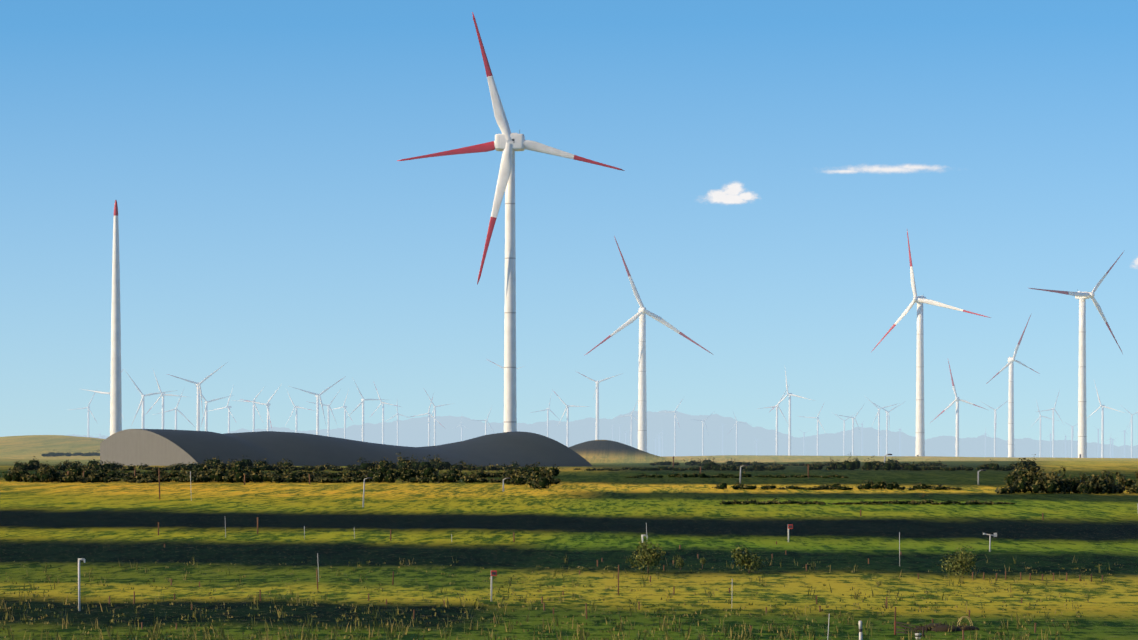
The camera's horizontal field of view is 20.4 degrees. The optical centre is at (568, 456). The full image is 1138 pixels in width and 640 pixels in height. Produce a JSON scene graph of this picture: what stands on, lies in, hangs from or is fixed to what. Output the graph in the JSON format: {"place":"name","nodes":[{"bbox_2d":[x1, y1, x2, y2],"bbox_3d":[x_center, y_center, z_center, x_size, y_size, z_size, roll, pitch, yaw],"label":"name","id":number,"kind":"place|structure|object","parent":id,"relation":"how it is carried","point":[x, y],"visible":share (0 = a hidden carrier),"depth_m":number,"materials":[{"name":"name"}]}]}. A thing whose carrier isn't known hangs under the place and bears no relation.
{"place":"outdoors","nodes":[
{"label":"outdoors","id":0,"kind":"place"},
{"bbox_2d":[0,435,1137,639],"bbox_3d":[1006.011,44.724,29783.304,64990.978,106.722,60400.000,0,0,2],"label":"ground","id":1,"kind":"structure","parent":0,"point":[586,519],"depth_m":178.29,"materials":[{"name":"green plant"}]},
{"bbox_2d":[40,449,99,456],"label":"hedge","id":2,"kind":"object","parent":1,"relation":"on","point":[54,454],"visible":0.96,"depth_m":1082.01,"materials":[{"name":"green plant"}]},
{"bbox_2d":[70,392,97,436],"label":"turbine","id":3,"kind":"object","parent":1,"relation":"on","point":[88,433],"visible":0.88,"depth_m":6011.89,"materials":[{"name":"grey metal"}]},
{"bbox_2d":[82,371,125,421],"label":"turbine","id":4,"kind":"object","parent":1,"relation":"on","point":[101,393],"visible":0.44,"depth_m":3979.93,"materials":[{"name":"grey metal"}]},
{"bbox_2d":[110,200,121,435],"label":"tower","id":5,"kind":"structure","parent":1,"relation":"on","point":[115,407],"depth_m":902.08,"materials":[{"name":"grey metal"}]},
{"bbox_2d":[125,370,177,428],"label":"turbine","id":6,"kind":"object","parent":1,"relation":"on","point":[143,412],"visible":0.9,"depth_m":4011.35,"materials":[{"name":"grey metal"}]},
{"bbox_2d":[146,370,185,428],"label":"turbine","id":7,"kind":"object","parent":1,"relation":"on","point":[163,394],"visible":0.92,"depth_m":4326.57,"materials":[{"name":"grey metal"}]},
{"bbox_2d":[154,387,194,429],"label":"turbine","id":8,"kind":"object","parent":1,"relation":"on","point":[176,410],"visible":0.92,"depth_m":5254.59,"materials":[{"name":"grey metal"}]},
{"bbox_2d":[168,362,227,430],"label":"turbine","id":9,"kind":"object","parent":1,"relation":"on","point":[199,390],"visible":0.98,"depth_m":3579.73,"materials":[{"name":"grey metal"}]},
{"bbox_2d":[195,385,232,430],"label":"turbine","id":10,"kind":"object","parent":1,"relation":"on","point":[206,415],"visible":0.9,"depth_m":4455.16,"materials":[{"name":"grey metal"}]},
{"bbox_2d":[210,388,235,432],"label":"turbine","id":11,"kind":"object","parent":1,"relation":"on","point":[228,407],"visible":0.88,"depth_m":5704.82,"materials":[{"name":"grey metal"}]},
{"bbox_2d":[232,388,263,431],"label":"turbine","id":12,"kind":"object","parent":1,"relation":"on","point":[254,406],"visible":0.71,"depth_m":5423.42,"materials":[{"name":"grey metal"}]},
{"bbox_2d":[242,384,281,430],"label":"turbine","id":13,"kind":"object","parent":1,"relation":"on","point":[268,404],"visible":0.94,"depth_m":4790.77,"materials":[{"name":"grey metal"}]},
{"bbox_2d":[2,458,561,489],"bbox_3d":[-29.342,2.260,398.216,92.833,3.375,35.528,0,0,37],"label":"hedge","id":14,"kind":"object","parent":1,"relation":"on","point":[45,476],"visible":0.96,"depth_m":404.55,"materials":[{"name":"green plant"}]},
{"bbox_2d":[13,452,560,476],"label":"hedge","id":15,"kind":"object","parent":1,"relation":"on","point":[33,464],"visible":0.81,"depth_m":533.38,"materials":[{"name":"green plant"}]},
{"bbox_2d":[286,392,314,432],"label":"turbine","id":16,"kind":"object","parent":1,"relation":"on","point":[296,430],"visible":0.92,"depth_m":5825.51,"materials":[{"name":"grey metal"}]},
{"bbox_2d":[290,378,342,434],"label":"turbine","id":17,"kind":"object","parent":1,"relation":"on","point":[318,396],"visible":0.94,"depth_m":4300.15,"materials":[{"name":"grey metal"}]},
{"bbox_2d":[310,389,340,436],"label":"turbine","id":18,"kind":"object","parent":1,"relation":"on","point":[328,406],"visible":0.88,"depth_m":5770.34,"materials":[{"name":"grey metal"}]},
{"bbox_2d":[332,390,351,438],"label":"turbine","id":19,"kind":"object","parent":1,"relation":"on","point":[345,410],"visible":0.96,"depth_m":6313.16,"materials":[{"name":"grey metal"}]},
{"bbox_2d":[100,429,591,466],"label":"hall wave roof","id":20,"kind":"structure","parent":1,"relation":"on","point":[154,447],"depth_m":649.88,"materials":[{"name":"metal"}]},
{"bbox_2d":[350,377,383,441],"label":"turbine","id":21,"kind":"object","parent":1,"relation":"on","point":[362,400],"visible":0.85,"depth_m":4696.70,"materials":[{"name":"grey metal"}]},
{"bbox_2d":[371,384,400,443],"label":"turbine","id":22,"kind":"object","parent":1,"relation":"on","point":[382,403],"visible":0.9,"depth_m":5813.41,"materials":[{"name":"grey metal"}]},
{"bbox_2d":[385,405,411,445],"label":"turbine","id":23,"kind":"object","parent":1,"relation":"on","point":[397,414],"visible":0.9,"depth_m":6808.44,"materials":[{"name":"grey metal"}]},
{"bbox_2d":[411,397,445,445],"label":"turbine","id":24,"kind":"object","parent":1,"relation":"on","point":[429,414],"visible":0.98,"depth_m":5820.56,"materials":[{"name":"grey metal"}]},
{"bbox_2d":[424,389,454,445],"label":"turbine","id":25,"kind":"object","parent":1,"relation":"on","point":[434,410],"visible":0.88,"depth_m":5943.13,"materials":[{"name":"grey metal"}]},
{"bbox_2d":[452,417,468,440],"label":"turbine","id":26,"kind":"object","parent":1,"relation":"on","point":[461,425],"visible":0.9,"depth_m":10037.92,"materials":[{"name":"grey metal"}]},
{"bbox_2d":[470,407,494,434],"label":"turbine","id":27,"kind":"object","parent":1,"relation":"on","point":[486,421],"visible":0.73,"depth_m":6730.69,"materials":[{"name":"grey metal"}]},
{"bbox_2d":[397,12,624,431],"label":"turbine","id":28,"kind":"object","parent":1,"relation":"on","point":[507,142],"visible":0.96,"depth_m":850.00,"materials":[{"name":"grey metal"}]},
{"bbox_2d":[531,398,558,436],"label":"turbine","id":29,"kind":"object","parent":1,"relation":"on","point":[547,409],"visible":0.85,"depth_m":6657.36,"materials":[{"name":"grey metal"}]},
{"bbox_2d":[0,554,1123,639],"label":"grass tufts","id":30,"kind":"object","parent":1,"relation":"on","point":[154,635],"visible":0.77,"depth_m":105.90,"materials":[{"name":"green plant"}]},
{"bbox_2d":[556,394,587,446],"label":"turbine","id":31,"kind":"object","parent":1,"relation":"on","point":[567,438],"visible":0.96,"depth_m":5064.76,"materials":[{"name":"grey metal"}]},
{"bbox_2d":[579,373,622,439],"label":"turbine","id":32,"kind":"object","parent":1,"relation":"on","point":[597,412],"visible":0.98,"depth_m":4203.99,"materials":[{"name":"grey metal"}]},
{"bbox_2d":[67,456,1137,639],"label":"posts","id":33,"kind":"object","parent":1,"relation":"on","point":[597,565],"depth_m":135.29,"materials":[{"name":"brown wood"}]},
{"bbox_2d":[618,424,621,442],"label":"turbine","id":34,"kind":"object","parent":1,"relation":"on","point":[619,433],"visible":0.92,"depth_m":15879.39,"materials":[{"name":"grey metal"}]},
{"bbox_2d":[616,400,637,446],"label":"turbine","id":35,"kind":"object","parent":1,"relation":"on","point":[631,415],"visible":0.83,"depth_m":6349.55,"materials":[{"name":"grey metal"}]},
{"bbox_2d":[490,524,792,600],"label":"vent pipes","id":36,"kind":"object","parent":1,"relation":"on","point":[494,572],"visible":0.83,"depth_m":119.90,"materials":[{"name":"white metal"}]},
{"bbox_2d":[627,540,665,572],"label":"shrub","id":37,"kind":"object","parent":1,"relation":"on","point":[651,558],"visible":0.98,"depth_m":147.93,"materials":[{"name":"green plant"}]},
{"bbox_2d":[584,236,711,451],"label":"turbine","id":38,"kind":"object","parent":1,"relation":"on","point":[642,403],"visible":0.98,"depth_m":2041.86,"materials":[{"name":"grey metal"}]},
{"bbox_2d":[657,430,663,456],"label":"turbine","id":39,"kind":"object","parent":1,"relation":"on","point":[659,437],"visible":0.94,"depth_m":18330.78,"materials":[{"name":"grey metal"}]},
{"bbox_2d":[574,466,765,470],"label":"hedge","id":40,"kind":"object","parent":1,"relation":"on","point":[672,468],"visible":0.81,"depth_m":584.04,"materials":[{"name":"green plant"}]},
{"bbox_2d":[362,454,985,506],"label":"marker posts","id":41,"kind":"object","parent":1,"relation":"on","point":[510,478],"visible":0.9,"depth_m":348.57,"materials":[{"name":"white paint"}]},
{"bbox_2d":[665,399,682,455],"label":"turbine","id":42,"kind":"object","parent":1,"relation":"on","point":[675,416],"visible":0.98,"depth_m":7016.85,"materials":[{"name":"grey metal"}]},
{"bbox_2d":[673,555,685,569],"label":"shrub","id":43,"kind":"object","parent":1,"relation":"on","point":[680,561],"visible":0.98,"depth_m":151.47,"materials":[{"name":"green plant"}]},
{"bbox_2d":[691,411,714,455],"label":"turbine","id":44,"kind":"object","parent":1,"relation":"on","point":[703,421],"visible":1,"depth_m":6865.74,"materials":[{"name":"grey metal"}]},
{"bbox_2d":[700,558,705,568],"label":"marker post","id":45,"kind":"object","parent":1,"relation":"on","point":[703,561],"visible":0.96,"depth_m":152.87,"materials":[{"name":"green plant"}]},
{"bbox_2d":[719,419,727,454],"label":"turbine","id":46,"kind":"object","parent":1,"relation":"on","point":[722,436],"visible":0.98,"depth_m":20309.81,"materials":[{"name":"grey metal"}]},
{"bbox_2d":[625,470,848,477],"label":"hedge","id":47,"kind":"object","parent":1,"relation":"on","point":[743,474],"visible":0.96,"depth_m":455.93,"materials":[{"name":"green plant"}]},
{"bbox_2d":[730,412,751,454],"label":"turbine","id":48,"kind":"object","parent":1,"relation":"on","point":[737,422],"visible":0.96,"depth_m":8235.40,"materials":[{"name":"grey metal"}]},
{"bbox_2d":[731,544,764,572],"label":"shrub","id":49,"kind":"object","parent":1,"relation":"on","point":[742,558],"visible":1,"depth_m":147.28,"materials":[{"name":"green plant"}]},
{"bbox_2d":[758,384,789,454],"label":"turbine","id":50,"kind":"object","parent":1,"relation":"on","point":[777,406],"visible":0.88,"depth_m":5108.87,"materials":[{"name":"grey metal"}]},
{"bbox_2d":[774,370,814,455],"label":"turbine","id":51,"kind":"object","parent":1,"relation":"on","point":[789,433],"visible":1,"depth_m":4545.35,"materials":[{"name":"grey metal"}]},
{"bbox_2d":[649,456,946,465],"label":"hedge","id":52,"kind":"object","parent":1,"relation":"on","point":[698,463],"visible":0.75,"depth_m":679.96,"materials":[{"name":"green plant"}]},
{"bbox_2d":[799,429,810,455],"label":"turbine","id":53,"kind":"object","parent":1,"relation":"on","point":[804,442],"visible":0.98,"depth_m":15235.09,"materials":[{"name":"grey metal"}]},
{"bbox_2d":[799,404,823,455],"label":"turbine","id":54,"kind":"object","parent":1,"relation":"on","point":[818,421],"visible":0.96,"depth_m":6621.56,"materials":[{"name":"grey metal"}]},
{"bbox_2d":[712,479,961,489],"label":"hedge","id":55,"kind":"object","parent":1,"relation":"on","point":[869,485],"visible":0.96,"depth_m":355.47,"materials":[{"name":"green plant"}]},
{"bbox_2d":[833,413,854,455],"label":"turbine","id":56,"kind":"object","parent":1,"relation":"on","point":[844,434],"visible":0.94,"depth_m":8407.06,"materials":[{"name":"grey metal"}]},
{"bbox_2d":[839,405,863,455],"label":"turbine","id":57,"kind":"object","parent":1,"relation":"on","point":[852,418],"visible":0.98,"depth_m":6295.57,"materials":[{"name":"grey metal"}]},
{"bbox_2d":[858,621,862,639],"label":"marker post","id":58,"kind":"object","parent":1,"relation":"on","point":[860,630],"visible":1,"depth_m":95.30,"materials":[{"name":"white paint"}]},
{"bbox_2d":[861,421,863,455],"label":"turbine","id":59,"kind":"object","parent":1,"relation":"on","point":[862,440],"visible":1,"depth_m":18604.43,"materials":[{"name":"grey metal"}]},
{"bbox_2d":[720,498,1016,504],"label":"hedge","id":60,"kind":"object","parent":1,"relation":"on","point":[909,502],"visible":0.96,"depth_m":287.12,"materials":[{"name":"green plant"}]},
{"bbox_2d":[702,454,1039,470],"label":"hedge","id":61,"kind":"object","parent":1,"relation":"on","point":[847,465],"visible":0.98,"depth_m":561.67,"materials":[{"name":"green plant"}]},
{"bbox_2d":[880,434,884,455],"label":"turbine","id":62,"kind":"object","parent":1,"relation":"on","point":[881,437],"visible":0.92,"depth_m":17169.58,"materials":[{"name":"grey metal"}]},
{"bbox_2d":[866,397,899,455],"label":"turbine","id":63,"kind":"object","parent":1,"relation":"on","point":[878,413],"visible":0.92,"depth_m":6360.80,"materials":[{"name":"grey metal"}]},
{"bbox_2d":[874,401,905,455],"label":"turbine","id":64,"kind":"object","parent":1,"relation":"on","point":[887,413],"visible":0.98,"depth_m":6467.12,"materials":[{"name":"grey metal"}]},
{"bbox_2d":[898,429,902,455],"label":"turbine","id":65,"kind":"object","parent":1,"relation":"on","point":[900,430],"visible":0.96,"depth_m":24204.62,"materials":[{"name":"grey metal"}]},
{"bbox_2d":[894,621,946,636],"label":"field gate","id":66,"kind":"structure","parent":1,"relation":"on","point":[895,628],"depth_m":97.91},
{"bbox_2d":[871,231,989,455],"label":"turbine","id":67,"kind":"object","parent":1,"relation":"on","point":[920,427],"visible":0.94,"depth_m":1714.48,"materials":[{"name":"grey metal"}]},
{"bbox_2d":[913,621,979,631],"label":"earth bank","id":68,"kind":"structure","parent":1,"relation":"on","point":[941,627],"depth_m":100.34,"materials":[{"name":"soil"}]},
{"bbox_2d":[957,616,972,625],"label":"hose arch","id":69,"kind":"structure","parent":68,"relation":"on","point":[962,617],"depth_m":101.92,"materials":[{"name":"brown"}]},
{"bbox_2d":[930,361,984,456],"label":"turbine","id":70,"kind":"object","parent":1,"relation":"on","point":[957,399],"visible":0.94,"depth_m":3293.70,"materials":[{"name":"grey metal"}]},
{"bbox_2d":[940,546,977,577],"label":"shrub","id":71,"kind":"object","parent":1,"relation":"on","point":[964,562],"visible":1,"depth_m":141.87,"materials":[{"name":"green plant"}]},
{"bbox_2d":[983,533,996,551],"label":"wind vane","id":72,"kind":"object","parent":1,"relation":"on","point":[994,535],"visible":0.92,"depth_m":176.25,"materials":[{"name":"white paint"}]},
{"bbox_2d":[982,402,1005,456],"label":"turbine","id":73,"kind":"object","parent":1,"relation":"on","point":[995,416],"visible":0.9,"depth_m":6226.73,"materials":[{"name":"grey metal"}]},
{"bbox_2d":[986,313,1039,456],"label":"turbine","id":74,"kind":"object","parent":1,"relation":"on","point":[1010,363],"visible":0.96,"depth_m":2693.62,"materials":[{"name":"grey metal"}]},
{"bbox_2d":[1035,401,1057,456],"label":"turbine","id":75,"kind":"object","parent":1,"relation":"on","point":[1040,429],"visible":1,"depth_m":6828.94,"materials":[{"name":"grey metal"}]},
{"bbox_2d":[1037,390,1062,457],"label":"turbine","id":76,"kind":"object","parent":1,"relation":"on","point":[1052,409],"visible":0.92,"depth_m":6429.59,"materials":[{"name":"grey metal"}]},
{"bbox_2d":[995,466,1137,493],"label":"hedge","id":77,"kind":"object","parent":1,"relation":"on","point":[1053,483],"visible":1,"depth_m":335.58,"materials":[{"name":"green plant"}]},
{"bbox_2d":[1004,458,1134,486],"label":"hedge","id":78,"kind":"object","parent":1,"relation":"on","point":[1031,475],"visible":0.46,"depth_m":368.00,"materials":[{"name":"green plant"}]},
{"bbox_2d":[1066,423,1077,457],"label":"turbine","id":79,"kind":"object","parent":1,"relation":"on","point":[1072,432],"visible":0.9,"depth_m":9924.34,"materials":[{"name":"grey metal"}]},
{"bbox_2d":[1029,250,1124,457],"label":"turbine","id":80,"kind":"object","parent":1,"relation":"on","point":[1081,296],"visible":0.98,"depth_m":1616.29,"materials":[{"name":"grey metal"}]},
{"bbox_2d":[1095,427,1100,457],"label":"turbine","id":81,"kind":"object","parent":1,"relation":"on","point":[1098,444],"visible":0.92,"depth_m":19688.24,"materials":[{"name":"grey metal"}]},
{"bbox_2d":[1089,381,1123,457],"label":"turbine","id":82,"kind":"object","parent":1,"relation":"on","point":[1102,436],"visible":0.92,"depth_m":4939.08,"materials":[{"name":"grey metal"}]},
{"bbox_2d":[1108,438,1114,457],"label":"turbine","id":83,"kind":"object","parent":1,"relation":"on","point":[1110,448],"visible":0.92,"depth_m":15534.65,"materials":[{"name":"grey metal"}]},
{"bbox_2d":[1110,437,1115,457],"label":"turbine","id":84,"kind":"object","parent":1,"relation":"on","point":[1112,449],"visible":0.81,"depth_m":24303.16,"materials":[{"name":"grey metal"}]},
{"bbox_2d":[1124,426,1127,457],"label":"turbine","id":85,"kind":"object","parent":1,"relation":"on","point":[1124,441],"visible":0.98,"depth_m":18612.50,"materials":[{"name":"grey metal"}]},
{"bbox_2d":[1122,406,1137,457],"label":"turbine","id":86,"kind":"object","parent":1,"relation":"on","point":[1131,421],"visible":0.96,"depth_m":7345.19,"materials":[{"name":"grey metal"}]},
{"bbox_2d":[1133,471,1137,485],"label":"hedge tree","id":87,"kind":"object","parent":1,"relation":"on","point":[1136,474],"visible":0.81,"depth_m":349.18,"materials":[{"name":"green plant"}]},
{"bbox_2d":[0,0,1137,446],"label":"sky","id":88,"kind":"structure","parent":0,"point":[779,159],"materials":[{"name":"blue"}]},
{"bbox_2d":[65,410,1137,457],"bbox_3d":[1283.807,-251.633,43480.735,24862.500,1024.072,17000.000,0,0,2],"label":"mountains","id":89,"kind":"structure","parent":0,"point":[413,432],"depth_m":43227.44,"materials":[{"name":"stone"}]}
]}

